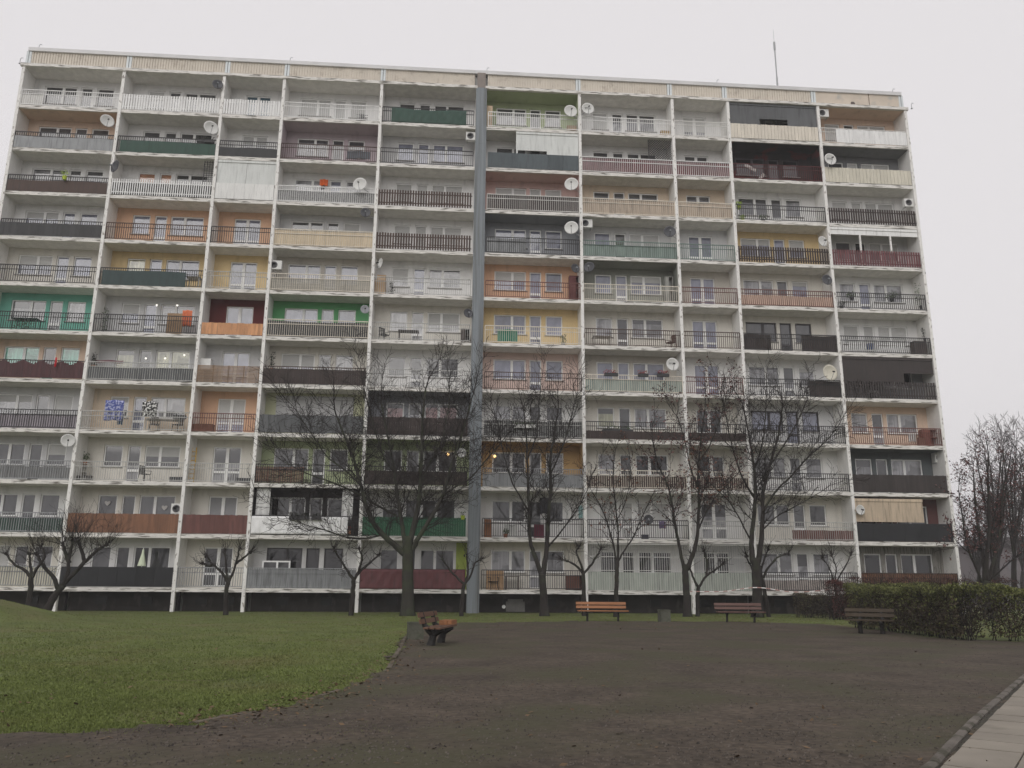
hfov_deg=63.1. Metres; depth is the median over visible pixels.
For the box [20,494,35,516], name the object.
balcony door
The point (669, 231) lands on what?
satellite dish
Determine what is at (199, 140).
window box
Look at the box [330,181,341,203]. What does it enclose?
balcony door
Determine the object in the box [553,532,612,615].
pollarded tree
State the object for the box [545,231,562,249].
single window
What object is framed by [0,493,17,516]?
double window
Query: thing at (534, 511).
balcony door
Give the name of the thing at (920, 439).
crate
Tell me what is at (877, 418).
balcony door
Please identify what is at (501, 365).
double window
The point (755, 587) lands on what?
barrier tape
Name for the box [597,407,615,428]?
single window
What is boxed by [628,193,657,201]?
double window
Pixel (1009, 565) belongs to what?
window
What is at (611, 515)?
single window
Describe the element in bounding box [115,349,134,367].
single window
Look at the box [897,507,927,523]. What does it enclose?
double window
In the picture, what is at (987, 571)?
red leaved tree
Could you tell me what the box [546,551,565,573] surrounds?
single window
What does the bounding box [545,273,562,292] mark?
single window
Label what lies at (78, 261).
single window
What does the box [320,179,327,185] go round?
hanging cloth
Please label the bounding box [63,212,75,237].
balcony door
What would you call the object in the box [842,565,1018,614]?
shrub row
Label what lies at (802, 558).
balcony door
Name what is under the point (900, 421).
double window
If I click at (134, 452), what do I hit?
balcony door
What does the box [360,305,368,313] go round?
satellite dish
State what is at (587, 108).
satellite dish
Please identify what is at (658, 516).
double window
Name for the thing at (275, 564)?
spare window
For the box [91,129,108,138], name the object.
single window
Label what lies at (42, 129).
double window
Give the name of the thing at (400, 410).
single window
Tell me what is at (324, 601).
cellar window
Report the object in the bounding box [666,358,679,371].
satellite dish
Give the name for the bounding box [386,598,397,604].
cellar window
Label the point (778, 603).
cellar window
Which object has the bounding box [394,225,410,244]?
single window
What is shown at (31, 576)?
pollarded tree
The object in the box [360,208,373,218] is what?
satellite dish
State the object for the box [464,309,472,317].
satellite dish
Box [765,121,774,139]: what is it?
balcony door
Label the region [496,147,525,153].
double window
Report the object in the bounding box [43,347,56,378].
balcony door
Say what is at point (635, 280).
double window
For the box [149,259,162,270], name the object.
balcony door
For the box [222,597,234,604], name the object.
cellar window
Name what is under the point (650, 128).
double window
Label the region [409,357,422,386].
balcony door
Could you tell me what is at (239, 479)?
crate
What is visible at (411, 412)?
balcony door
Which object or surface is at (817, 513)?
single window
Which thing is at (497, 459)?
double window
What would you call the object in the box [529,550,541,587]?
balcony door
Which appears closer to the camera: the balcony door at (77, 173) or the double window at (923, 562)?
the double window at (923, 562)
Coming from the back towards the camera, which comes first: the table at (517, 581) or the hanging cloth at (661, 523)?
the hanging cloth at (661, 523)
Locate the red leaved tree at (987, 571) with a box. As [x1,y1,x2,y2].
[934,426,1023,619]
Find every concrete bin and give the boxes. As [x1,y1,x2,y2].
[407,622,423,639]
[657,610,670,621]
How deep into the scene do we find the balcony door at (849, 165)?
54.82 m
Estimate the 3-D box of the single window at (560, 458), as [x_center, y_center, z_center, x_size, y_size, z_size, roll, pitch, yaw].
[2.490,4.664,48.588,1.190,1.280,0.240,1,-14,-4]
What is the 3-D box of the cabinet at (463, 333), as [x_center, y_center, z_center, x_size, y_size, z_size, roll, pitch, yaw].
[-2.766,-2.760,49.353,0.550,0.980,0.415,1,-14,-4]
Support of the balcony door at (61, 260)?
in the apartment block
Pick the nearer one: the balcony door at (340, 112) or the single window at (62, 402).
the single window at (62, 402)
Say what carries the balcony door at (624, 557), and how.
in the apartment block
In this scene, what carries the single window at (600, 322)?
in the apartment block
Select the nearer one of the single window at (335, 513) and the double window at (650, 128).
the single window at (335, 513)
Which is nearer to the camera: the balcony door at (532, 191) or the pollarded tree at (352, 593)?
the pollarded tree at (352, 593)
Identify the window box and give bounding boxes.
[173,413,186,418]
[196,136,203,142]
[204,136,214,143]
[289,512,300,519]
[299,512,309,519]
[311,512,319,519]
[514,421,534,427]
[602,425,634,430]
[603,369,617,376]
[637,370,648,376]
[657,370,668,376]
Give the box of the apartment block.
[0,47,961,613]
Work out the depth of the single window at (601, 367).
50.26 m
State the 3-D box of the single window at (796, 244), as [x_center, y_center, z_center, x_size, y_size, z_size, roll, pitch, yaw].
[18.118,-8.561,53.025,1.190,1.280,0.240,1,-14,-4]
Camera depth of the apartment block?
49.60 m
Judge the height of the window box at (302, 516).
0.416 m
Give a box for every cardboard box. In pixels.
[374,280,385,293]
[377,275,385,279]
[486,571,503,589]
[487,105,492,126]
[566,125,576,130]
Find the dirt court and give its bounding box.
[0,621,1023,767]
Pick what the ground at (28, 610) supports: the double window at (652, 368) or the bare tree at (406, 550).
the bare tree at (406, 550)
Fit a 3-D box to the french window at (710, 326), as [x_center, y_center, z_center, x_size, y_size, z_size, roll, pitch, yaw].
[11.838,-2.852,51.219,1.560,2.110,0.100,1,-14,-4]
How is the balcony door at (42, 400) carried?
in the apartment block
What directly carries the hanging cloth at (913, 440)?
hanging from the apartment block
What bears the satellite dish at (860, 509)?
attached to the apartment block
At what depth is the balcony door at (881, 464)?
50.12 m
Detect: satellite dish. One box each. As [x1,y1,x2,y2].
[60,434,74,446]
[100,114,114,127]
[109,160,118,171]
[204,121,218,134]
[212,80,222,89]
[353,178,368,192]
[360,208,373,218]
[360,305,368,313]
[375,258,382,267]
[458,448,468,457]
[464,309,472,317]
[564,105,576,118]
[564,178,578,191]
[564,221,579,235]
[571,264,579,272]
[581,103,593,114]
[584,262,593,271]
[644,515,656,524]
[664,226,676,238]
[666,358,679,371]
[818,236,828,247]
[822,275,831,284]
[823,364,837,380]
[825,153,835,164]
[856,505,864,514]
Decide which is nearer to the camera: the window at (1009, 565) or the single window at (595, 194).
the single window at (595, 194)
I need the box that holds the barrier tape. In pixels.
[690,587,826,591]
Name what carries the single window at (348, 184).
in the apartment block
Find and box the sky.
[0,0,1023,545]
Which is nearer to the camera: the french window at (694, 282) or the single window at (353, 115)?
the french window at (694, 282)
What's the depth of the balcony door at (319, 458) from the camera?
47.60 m
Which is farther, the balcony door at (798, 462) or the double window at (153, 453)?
the balcony door at (798, 462)
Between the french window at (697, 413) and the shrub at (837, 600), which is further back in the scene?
the french window at (697, 413)
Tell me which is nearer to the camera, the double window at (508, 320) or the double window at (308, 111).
the double window at (508, 320)
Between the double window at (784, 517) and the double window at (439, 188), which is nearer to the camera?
the double window at (784, 517)
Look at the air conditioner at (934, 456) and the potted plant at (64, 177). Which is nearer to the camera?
the potted plant at (64, 177)
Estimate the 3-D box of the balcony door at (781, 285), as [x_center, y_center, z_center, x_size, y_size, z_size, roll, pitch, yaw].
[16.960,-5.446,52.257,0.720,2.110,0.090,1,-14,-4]
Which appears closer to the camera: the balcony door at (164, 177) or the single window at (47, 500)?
the single window at (47, 500)
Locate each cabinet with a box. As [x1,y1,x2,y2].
[80,463,91,479]
[461,328,468,341]
[565,576,581,589]
[568,275,578,299]
[663,276,673,302]
[919,429,936,445]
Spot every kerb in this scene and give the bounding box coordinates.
[191,623,438,723]
[920,674,1023,767]
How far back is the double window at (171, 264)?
49.73 m
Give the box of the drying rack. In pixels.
[95,360,122,363]
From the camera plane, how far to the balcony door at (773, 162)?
54.30 m
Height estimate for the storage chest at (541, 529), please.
0.762 m
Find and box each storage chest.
[534,524,543,537]
[909,341,927,354]
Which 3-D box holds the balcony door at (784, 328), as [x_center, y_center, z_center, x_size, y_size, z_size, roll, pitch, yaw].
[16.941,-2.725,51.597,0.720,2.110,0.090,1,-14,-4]
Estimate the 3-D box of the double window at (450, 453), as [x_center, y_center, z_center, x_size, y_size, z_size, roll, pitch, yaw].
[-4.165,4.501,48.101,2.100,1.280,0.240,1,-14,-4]
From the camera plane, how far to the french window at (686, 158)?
54.07 m
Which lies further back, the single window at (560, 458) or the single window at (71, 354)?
the single window at (560, 458)
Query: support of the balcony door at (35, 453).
in the apartment block
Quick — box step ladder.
[188,447,196,481]
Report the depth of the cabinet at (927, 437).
49.85 m
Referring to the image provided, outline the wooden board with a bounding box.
[166,313,182,333]
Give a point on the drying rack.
(108, 361)
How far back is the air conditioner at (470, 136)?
51.83 m
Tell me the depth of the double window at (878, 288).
52.89 m
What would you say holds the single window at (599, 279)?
in the apartment block
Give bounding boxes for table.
[11,317,41,329]
[144,418,181,430]
[186,276,201,287]
[398,330,418,339]
[505,576,519,589]
[592,335,610,345]
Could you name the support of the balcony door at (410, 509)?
in the apartment block
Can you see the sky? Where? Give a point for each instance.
(960, 63)
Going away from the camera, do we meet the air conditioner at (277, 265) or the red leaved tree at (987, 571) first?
the red leaved tree at (987, 571)
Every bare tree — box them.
[235,328,541,615]
[474,335,616,615]
[573,426,667,616]
[630,357,757,616]
[676,347,874,617]
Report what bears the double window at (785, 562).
in the apartment block
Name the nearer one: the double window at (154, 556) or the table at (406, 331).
the double window at (154, 556)
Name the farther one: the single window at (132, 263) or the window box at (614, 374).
the single window at (132, 263)
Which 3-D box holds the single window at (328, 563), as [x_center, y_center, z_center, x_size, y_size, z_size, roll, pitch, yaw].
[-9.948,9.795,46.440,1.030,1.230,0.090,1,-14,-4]
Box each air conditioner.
[170,503,179,513]
[272,260,282,271]
[466,132,474,141]
[583,219,591,229]
[819,109,828,119]
[902,198,913,209]
[932,453,936,463]
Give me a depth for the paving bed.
9.29 m
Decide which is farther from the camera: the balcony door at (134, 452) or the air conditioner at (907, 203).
the air conditioner at (907, 203)
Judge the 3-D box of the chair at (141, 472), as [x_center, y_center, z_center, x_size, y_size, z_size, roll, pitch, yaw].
[-20.203,4.939,45.810,0.516,0.923,0.534,-4,-14,16]
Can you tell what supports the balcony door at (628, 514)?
in the apartment block
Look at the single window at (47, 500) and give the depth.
45.97 m
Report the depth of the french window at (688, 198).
53.38 m
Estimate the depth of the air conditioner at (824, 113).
54.12 m
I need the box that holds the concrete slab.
[506,599,524,611]
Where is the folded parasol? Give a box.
[137,547,145,566]
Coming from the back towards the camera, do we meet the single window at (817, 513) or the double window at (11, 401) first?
the single window at (817, 513)
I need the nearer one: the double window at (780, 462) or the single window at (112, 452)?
the single window at (112, 452)
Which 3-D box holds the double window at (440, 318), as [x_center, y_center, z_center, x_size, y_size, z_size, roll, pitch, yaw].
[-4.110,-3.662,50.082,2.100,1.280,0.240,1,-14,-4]
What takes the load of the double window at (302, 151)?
in the apartment block
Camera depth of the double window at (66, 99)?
51.70 m
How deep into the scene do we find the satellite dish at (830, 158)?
52.97 m
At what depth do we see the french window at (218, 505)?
46.65 m
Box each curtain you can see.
[255,488,270,514]
[341,489,353,519]
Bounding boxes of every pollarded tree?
[0,533,60,605]
[7,493,132,610]
[189,532,264,614]
[326,533,388,615]
[433,541,497,615]
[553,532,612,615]
[682,537,733,616]
[738,535,795,616]
[814,538,855,617]
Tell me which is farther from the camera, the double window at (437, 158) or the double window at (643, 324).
the double window at (437, 158)
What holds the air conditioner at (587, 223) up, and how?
attached to the apartment block
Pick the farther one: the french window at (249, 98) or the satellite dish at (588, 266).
the french window at (249, 98)
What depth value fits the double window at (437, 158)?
52.81 m
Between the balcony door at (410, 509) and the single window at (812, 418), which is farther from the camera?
the single window at (812, 418)
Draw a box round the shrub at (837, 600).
[809,571,861,619]
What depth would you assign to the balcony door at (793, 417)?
50.35 m
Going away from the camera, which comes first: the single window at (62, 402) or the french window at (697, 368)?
the single window at (62, 402)
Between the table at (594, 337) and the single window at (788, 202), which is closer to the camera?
the table at (594, 337)
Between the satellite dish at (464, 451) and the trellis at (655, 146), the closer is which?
the satellite dish at (464, 451)
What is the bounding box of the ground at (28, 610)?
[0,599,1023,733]
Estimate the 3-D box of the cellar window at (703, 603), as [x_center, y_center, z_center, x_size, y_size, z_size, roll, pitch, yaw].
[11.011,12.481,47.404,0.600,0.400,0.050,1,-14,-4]
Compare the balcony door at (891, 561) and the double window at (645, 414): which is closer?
the balcony door at (891, 561)
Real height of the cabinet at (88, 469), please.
1.030 m
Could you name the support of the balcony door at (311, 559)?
in the apartment block
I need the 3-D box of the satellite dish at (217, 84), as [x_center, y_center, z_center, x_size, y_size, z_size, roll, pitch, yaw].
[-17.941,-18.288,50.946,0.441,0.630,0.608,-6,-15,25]
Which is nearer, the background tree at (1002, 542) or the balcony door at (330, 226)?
the balcony door at (330, 226)
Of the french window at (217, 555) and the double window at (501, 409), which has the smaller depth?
the french window at (217, 555)
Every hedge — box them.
[783,584,861,618]
[839,568,1001,640]
[978,578,1023,640]
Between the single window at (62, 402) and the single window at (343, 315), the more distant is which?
the single window at (343, 315)
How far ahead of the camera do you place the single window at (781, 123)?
55.17 m
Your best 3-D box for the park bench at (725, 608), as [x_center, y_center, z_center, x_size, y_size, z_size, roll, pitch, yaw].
[9.610,9.638,35.127,2.040,0.818,0.599,0,-14,0]
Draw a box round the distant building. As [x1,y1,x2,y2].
[958,537,1022,579]
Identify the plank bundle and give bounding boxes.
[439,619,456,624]
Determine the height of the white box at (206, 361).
0.632 m
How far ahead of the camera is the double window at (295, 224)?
50.94 m
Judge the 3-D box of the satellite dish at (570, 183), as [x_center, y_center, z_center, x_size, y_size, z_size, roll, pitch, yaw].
[3.766,-12.266,51.104,0.972,0.866,0.556,7,-15,-24]
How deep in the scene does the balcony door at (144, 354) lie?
48.29 m
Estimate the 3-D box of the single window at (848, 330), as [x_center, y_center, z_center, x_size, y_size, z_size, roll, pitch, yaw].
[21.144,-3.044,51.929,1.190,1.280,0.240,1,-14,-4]
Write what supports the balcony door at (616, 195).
in the apartment block
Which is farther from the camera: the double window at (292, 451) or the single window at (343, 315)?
the single window at (343, 315)
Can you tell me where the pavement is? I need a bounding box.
[941,684,1023,767]
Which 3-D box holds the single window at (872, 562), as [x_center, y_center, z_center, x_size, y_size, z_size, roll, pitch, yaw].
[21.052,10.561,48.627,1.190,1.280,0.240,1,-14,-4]
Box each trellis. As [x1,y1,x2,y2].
[202,161,212,184]
[648,140,670,159]
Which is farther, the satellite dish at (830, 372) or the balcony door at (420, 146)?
the balcony door at (420, 146)
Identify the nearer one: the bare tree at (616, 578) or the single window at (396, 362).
the bare tree at (616, 578)
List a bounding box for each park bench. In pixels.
[417,610,456,645]
[576,601,628,620]
[714,602,765,621]
[844,608,895,633]
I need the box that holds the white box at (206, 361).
[199,358,212,367]
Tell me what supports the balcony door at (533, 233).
in the apartment block
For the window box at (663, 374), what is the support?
attached to the apartment block
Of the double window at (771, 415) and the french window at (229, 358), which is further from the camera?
the double window at (771, 415)
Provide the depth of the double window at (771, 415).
50.30 m
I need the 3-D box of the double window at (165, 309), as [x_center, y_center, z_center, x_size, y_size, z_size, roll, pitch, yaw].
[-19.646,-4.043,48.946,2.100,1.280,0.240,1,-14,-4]
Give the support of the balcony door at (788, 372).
in the apartment block
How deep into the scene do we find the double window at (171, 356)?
48.39 m
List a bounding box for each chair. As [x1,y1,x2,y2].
[137,465,151,480]
[149,417,159,430]
[171,419,184,430]
[379,327,389,339]
[665,334,676,347]
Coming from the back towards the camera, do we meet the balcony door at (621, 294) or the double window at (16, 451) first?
the balcony door at (621, 294)
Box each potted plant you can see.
[13,319,34,328]
[60,170,68,179]
[83,451,89,464]
[91,353,97,365]
[101,307,108,331]
[503,528,508,537]
[560,334,566,342]
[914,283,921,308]
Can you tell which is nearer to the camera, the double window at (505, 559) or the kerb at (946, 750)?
the kerb at (946, 750)
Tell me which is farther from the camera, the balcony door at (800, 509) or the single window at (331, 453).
the balcony door at (800, 509)
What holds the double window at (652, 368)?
in the apartment block
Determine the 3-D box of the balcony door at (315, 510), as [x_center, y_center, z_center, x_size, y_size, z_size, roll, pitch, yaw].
[-11.064,7.474,46.913,0.720,2.110,0.090,1,-14,-4]
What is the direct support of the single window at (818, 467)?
in the apartment block
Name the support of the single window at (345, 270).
in the apartment block
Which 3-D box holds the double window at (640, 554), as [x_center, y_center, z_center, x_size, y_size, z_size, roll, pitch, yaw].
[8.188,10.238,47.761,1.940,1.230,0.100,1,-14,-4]
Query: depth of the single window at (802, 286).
52.49 m
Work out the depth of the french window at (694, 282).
51.96 m
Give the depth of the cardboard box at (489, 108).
52.54 m
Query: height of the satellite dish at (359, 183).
0.848 m
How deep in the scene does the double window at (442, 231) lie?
51.53 m
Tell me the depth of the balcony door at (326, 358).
49.04 m
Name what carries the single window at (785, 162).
in the apartment block
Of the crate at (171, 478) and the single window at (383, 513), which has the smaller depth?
the crate at (171, 478)
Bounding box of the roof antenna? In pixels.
[773,32,777,85]
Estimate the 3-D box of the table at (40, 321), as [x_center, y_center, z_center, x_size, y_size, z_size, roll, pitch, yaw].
[-27.549,-3.317,47.228,1.400,0.735,0.600,1,-14,-4]
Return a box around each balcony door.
[13,545,28,565]
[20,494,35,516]
[26,444,42,479]
[35,395,49,413]
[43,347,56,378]
[47,301,62,329]
[54,256,69,282]
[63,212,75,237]
[69,170,81,180]
[75,128,87,137]
[80,88,92,107]
[115,546,129,566]
[121,495,135,513]
[125,445,141,480]
[131,397,146,429]
[138,350,151,366]
[142,304,157,332]
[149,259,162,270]
[153,216,166,240]
[160,174,171,182]
[164,132,176,153]
[168,92,180,111]
[306,548,319,567]
[308,498,322,534]
[311,449,325,483]
[317,355,330,384]
[321,309,333,322]
[323,265,336,291]
[327,223,338,232]
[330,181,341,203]
[331,140,343,160]
[334,100,346,119]
[405,499,416,536]
[406,450,418,470]
[408,403,420,435]
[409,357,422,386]
[411,312,423,340]
[413,268,424,294]
[413,549,415,568]
[415,226,426,249]
[416,184,427,206]
[418,144,429,164]
[420,104,430,123]
[529,316,540,343]
[529,360,540,389]
[529,406,540,421]
[529,453,540,472]
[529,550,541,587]
[530,110,540,128]
[530,151,540,169]
[530,189,540,195]
[530,230,540,252]
[530,272,540,298]
[531,501,541,537]
[612,114,622,132]
[612,153,622,157]
[613,193,624,214]
[614,233,625,257]
[615,275,626,300]
[616,318,627,345]
[618,363,628,378]
[619,408,630,439]
[620,454,631,488]
[621,502,633,538]
[622,551,634,572]
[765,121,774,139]
[768,160,778,179]
[771,199,781,220]
[773,239,785,262]
[776,281,787,295]
[780,323,791,350]
[783,367,795,395]
[786,412,798,442]
[789,458,802,490]
[793,505,806,540]
[796,553,809,579]
[843,125,854,143]
[847,163,858,183]
[851,202,860,223]
[855,243,865,265]
[859,284,870,308]
[863,326,875,352]
[869,382,877,397]
[871,414,884,444]
[876,459,889,492]
[885,554,897,572]
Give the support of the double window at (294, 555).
in the apartment block
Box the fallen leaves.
[1,613,1019,765]
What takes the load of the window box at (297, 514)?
attached to the apartment block
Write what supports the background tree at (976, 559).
on the ground at (28, 610)
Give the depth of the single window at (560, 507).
48.02 m
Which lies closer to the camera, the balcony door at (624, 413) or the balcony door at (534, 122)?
the balcony door at (624, 413)
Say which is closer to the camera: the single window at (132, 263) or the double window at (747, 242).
the single window at (132, 263)
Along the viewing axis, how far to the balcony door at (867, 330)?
52.12 m
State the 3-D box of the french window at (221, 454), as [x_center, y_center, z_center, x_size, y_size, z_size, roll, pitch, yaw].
[-16.148,4.627,47.196,1.560,2.110,0.100,1,-14,-4]
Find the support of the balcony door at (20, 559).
in the apartment block
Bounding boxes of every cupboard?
[484,519,491,536]
[504,525,516,537]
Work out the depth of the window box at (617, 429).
47.96 m
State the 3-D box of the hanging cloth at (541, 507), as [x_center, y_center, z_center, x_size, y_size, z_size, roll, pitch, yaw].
[1.812,6.886,47.186,0.500,0.940,0.094,1,-14,-4]
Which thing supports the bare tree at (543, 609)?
on the ground at (28, 610)
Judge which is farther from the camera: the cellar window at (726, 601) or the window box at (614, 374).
the window box at (614, 374)
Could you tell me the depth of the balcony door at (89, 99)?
51.80 m
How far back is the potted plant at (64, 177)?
48.79 m
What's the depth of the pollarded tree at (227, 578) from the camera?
40.15 m
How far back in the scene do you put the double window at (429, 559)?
46.87 m
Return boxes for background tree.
[952,491,992,596]
[963,411,1023,609]
[966,463,1018,582]
[982,418,1023,609]
[994,480,1023,599]
[996,429,1023,542]
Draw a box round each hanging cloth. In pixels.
[103,400,124,420]
[141,401,157,415]
[182,310,192,326]
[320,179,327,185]
[497,329,517,341]
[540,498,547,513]
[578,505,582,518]
[659,521,665,528]
[909,434,915,441]
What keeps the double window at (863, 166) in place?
in the apartment block
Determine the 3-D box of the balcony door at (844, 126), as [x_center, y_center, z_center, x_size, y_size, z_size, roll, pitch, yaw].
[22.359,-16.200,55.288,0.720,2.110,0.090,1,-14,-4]
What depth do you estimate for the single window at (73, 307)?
48.63 m
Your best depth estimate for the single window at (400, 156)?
52.59 m
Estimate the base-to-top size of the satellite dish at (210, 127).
0.889 m
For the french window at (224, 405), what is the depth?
47.90 m
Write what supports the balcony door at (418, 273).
in the apartment block
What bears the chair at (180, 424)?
on the apartment block
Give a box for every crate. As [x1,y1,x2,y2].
[83,475,92,479]
[169,477,181,481]
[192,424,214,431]
[236,478,249,482]
[917,437,925,445]
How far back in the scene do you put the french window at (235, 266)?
49.90 m
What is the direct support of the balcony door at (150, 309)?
in the apartment block
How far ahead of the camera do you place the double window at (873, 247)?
53.57 m
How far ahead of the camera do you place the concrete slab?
46.35 m
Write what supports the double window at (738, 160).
in the apartment block
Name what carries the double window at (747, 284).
in the apartment block
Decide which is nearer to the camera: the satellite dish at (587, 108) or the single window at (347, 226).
the single window at (347, 226)
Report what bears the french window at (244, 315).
in the apartment block
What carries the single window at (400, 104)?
in the apartment block
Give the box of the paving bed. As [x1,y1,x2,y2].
[938,682,1023,767]
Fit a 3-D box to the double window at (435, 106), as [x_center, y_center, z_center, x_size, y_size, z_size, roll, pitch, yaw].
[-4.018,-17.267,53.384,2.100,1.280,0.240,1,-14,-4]
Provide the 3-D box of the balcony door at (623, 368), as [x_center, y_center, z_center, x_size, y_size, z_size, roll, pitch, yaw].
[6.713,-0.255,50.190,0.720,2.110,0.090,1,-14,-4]
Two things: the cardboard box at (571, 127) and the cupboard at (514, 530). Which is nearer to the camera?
the cupboard at (514, 530)
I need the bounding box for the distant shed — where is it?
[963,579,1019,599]
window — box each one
[0,394,32,413]
[0,443,25,465]
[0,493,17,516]
[0,545,10,566]
[4,346,39,363]
[7,300,46,321]
[14,255,52,275]
[25,211,59,223]
[26,596,38,603]
[32,168,64,180]
[32,546,53,567]
[36,494,60,516]
[38,127,71,136]
[43,86,77,105]
[46,444,66,466]
[53,395,73,414]
[60,348,79,364]
[63,302,85,322]
[71,257,91,276]
[79,213,97,224]
[85,171,103,181]
[90,546,111,566]
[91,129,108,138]
[93,89,114,106]
[95,596,106,603]
[97,495,117,513]
[103,445,123,467]
[111,396,128,418]
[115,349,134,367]
[118,303,139,323]
[127,259,145,270]
[129,215,150,234]
[133,547,170,566]
[138,173,155,182]
[139,495,175,513]
[140,597,152,603]
[143,131,160,140]
[144,446,180,468]
[145,91,164,109]
[147,397,185,419]
[155,350,190,367]
[158,304,194,325]
[166,260,199,280]
[168,217,203,236]
[175,174,207,184]
[180,133,211,142]
[184,93,216,111]
[195,597,206,604]
[202,547,233,585]
[208,496,237,534]
[211,447,241,482]
[216,399,245,431]
[220,352,249,382]
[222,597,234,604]
[226,306,253,335]
[229,262,256,288]
[233,219,260,243]
[242,136,267,147]
[245,96,270,115]
[262,561,290,567]
[266,548,302,567]
[270,497,305,515]
[273,448,308,470]
[276,597,287,604]
[281,354,314,373]
[284,308,317,321]
[287,264,320,283]
[291,221,323,237]
[294,179,325,191]
[296,138,328,157]
[299,99,331,117]
[321,598,331,604]
[324,548,342,569]
[327,449,347,470]
[327,498,341,515]
[335,355,353,375]
[338,310,355,322]
[341,266,358,285]
[343,223,359,241]
[346,141,364,158]
[346,181,361,191]
[348,101,366,118]
[379,549,397,568]
[382,499,397,518]
[384,450,401,470]
[386,356,406,377]
[386,403,403,416]
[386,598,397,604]
[388,311,407,331]
[390,268,409,287]
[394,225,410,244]
[396,143,414,161]
[396,183,411,201]
[399,103,414,109]
[420,549,454,568]
[421,499,455,520]
[423,451,456,471]
[424,357,459,378]
[424,403,457,417]
[427,269,461,288]
[427,313,460,333]
[430,185,463,204]
[430,226,461,245]
[430,598,440,605]
[431,145,463,163]
[434,105,464,110]
[491,452,524,473]
[491,500,525,522]
[491,550,524,572]
[492,315,526,334]
[492,359,526,380]
[493,271,526,291]
[493,405,525,420]
[495,108,527,126]
[495,188,525,206]
[495,229,526,248]
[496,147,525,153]
[544,110,561,127]
[544,316,561,335]
[544,361,562,380]
[545,190,560,195]
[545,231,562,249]
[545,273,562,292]
[546,406,562,421]
[546,453,564,474]
[546,501,564,523]
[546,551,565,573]
[548,599,555,605]
[592,113,608,130]
[593,152,607,156]
[593,192,608,199]
[594,233,609,244]
[594,275,612,293]
[596,318,613,337]
[596,362,612,378]
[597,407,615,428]
[598,454,616,475]
[599,502,615,523]
[600,551,616,571]
[625,114,656,132]
[627,153,655,158]
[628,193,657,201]
[629,234,659,247]
[630,276,662,295]
[631,319,664,338]
[633,363,664,379]
[633,408,668,429]
[636,455,669,476]
[636,502,671,524]
[638,552,671,572]
[650,599,660,606]
[682,117,705,136]
[684,156,707,161]
[686,196,709,217]
[688,236,712,260]
[690,278,714,303]
[692,321,717,348]
[694,365,719,394]
[696,410,721,441]
[699,456,723,477]
[700,600,710,606]
[701,503,727,539]
[703,552,729,572]
[725,600,735,606]
[735,158,765,176]
[738,198,768,216]
[740,238,772,257]
[743,280,773,294]
[746,322,777,342]
[748,366,780,386]
[751,411,783,431]
[754,457,786,478]
[757,504,789,525]
[761,553,795,575]
[774,600,784,606]
[779,122,791,133]
[782,160,800,177]
[785,200,803,217]
[788,240,804,258]
[792,281,807,296]
[795,324,810,342]
[798,367,814,386]
[802,412,821,432]
[805,458,822,478]
[809,505,828,526]
[813,553,830,575]
[824,124,838,140]
[828,163,842,175]
[832,202,848,219]
[835,242,852,260]
[839,283,857,301]
[843,325,858,344]
[851,413,870,433]
[855,459,871,474]
[857,126,884,131]
[861,164,888,180]
[864,554,881,572]
[865,203,894,221]
[869,243,901,261]
[873,284,905,303]
[877,326,907,345]
[884,374,915,389]
[886,414,917,434]
[891,459,922,474]
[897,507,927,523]
[900,554,932,572]
[1007,560,1018,570]
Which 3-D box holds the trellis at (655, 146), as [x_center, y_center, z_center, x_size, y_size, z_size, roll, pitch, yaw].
[9.450,-14.925,52.811,1.660,1.920,0.054,1,-14,-4]
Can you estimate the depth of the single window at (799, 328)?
51.84 m
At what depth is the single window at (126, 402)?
47.58 m
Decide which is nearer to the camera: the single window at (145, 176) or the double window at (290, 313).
the double window at (290, 313)
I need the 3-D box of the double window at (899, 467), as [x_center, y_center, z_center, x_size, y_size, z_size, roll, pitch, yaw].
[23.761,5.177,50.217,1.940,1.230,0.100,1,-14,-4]
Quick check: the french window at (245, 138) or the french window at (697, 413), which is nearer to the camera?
the french window at (697, 413)
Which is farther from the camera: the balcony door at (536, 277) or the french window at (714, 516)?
the balcony door at (536, 277)
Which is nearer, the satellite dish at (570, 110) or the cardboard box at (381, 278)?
the cardboard box at (381, 278)
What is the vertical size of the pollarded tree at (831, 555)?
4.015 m
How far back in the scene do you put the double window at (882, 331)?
52.24 m
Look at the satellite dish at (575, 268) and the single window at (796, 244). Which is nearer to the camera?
the satellite dish at (575, 268)
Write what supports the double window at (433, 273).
in the apartment block
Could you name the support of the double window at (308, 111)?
in the apartment block
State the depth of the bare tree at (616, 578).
41.66 m
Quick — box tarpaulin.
[347,151,369,159]
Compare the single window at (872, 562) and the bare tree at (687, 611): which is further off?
the single window at (872, 562)
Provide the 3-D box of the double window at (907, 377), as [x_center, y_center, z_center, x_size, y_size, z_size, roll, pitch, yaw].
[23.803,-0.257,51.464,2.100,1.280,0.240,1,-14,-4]
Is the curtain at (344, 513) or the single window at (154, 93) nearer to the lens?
the curtain at (344, 513)
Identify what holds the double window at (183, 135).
in the apartment block

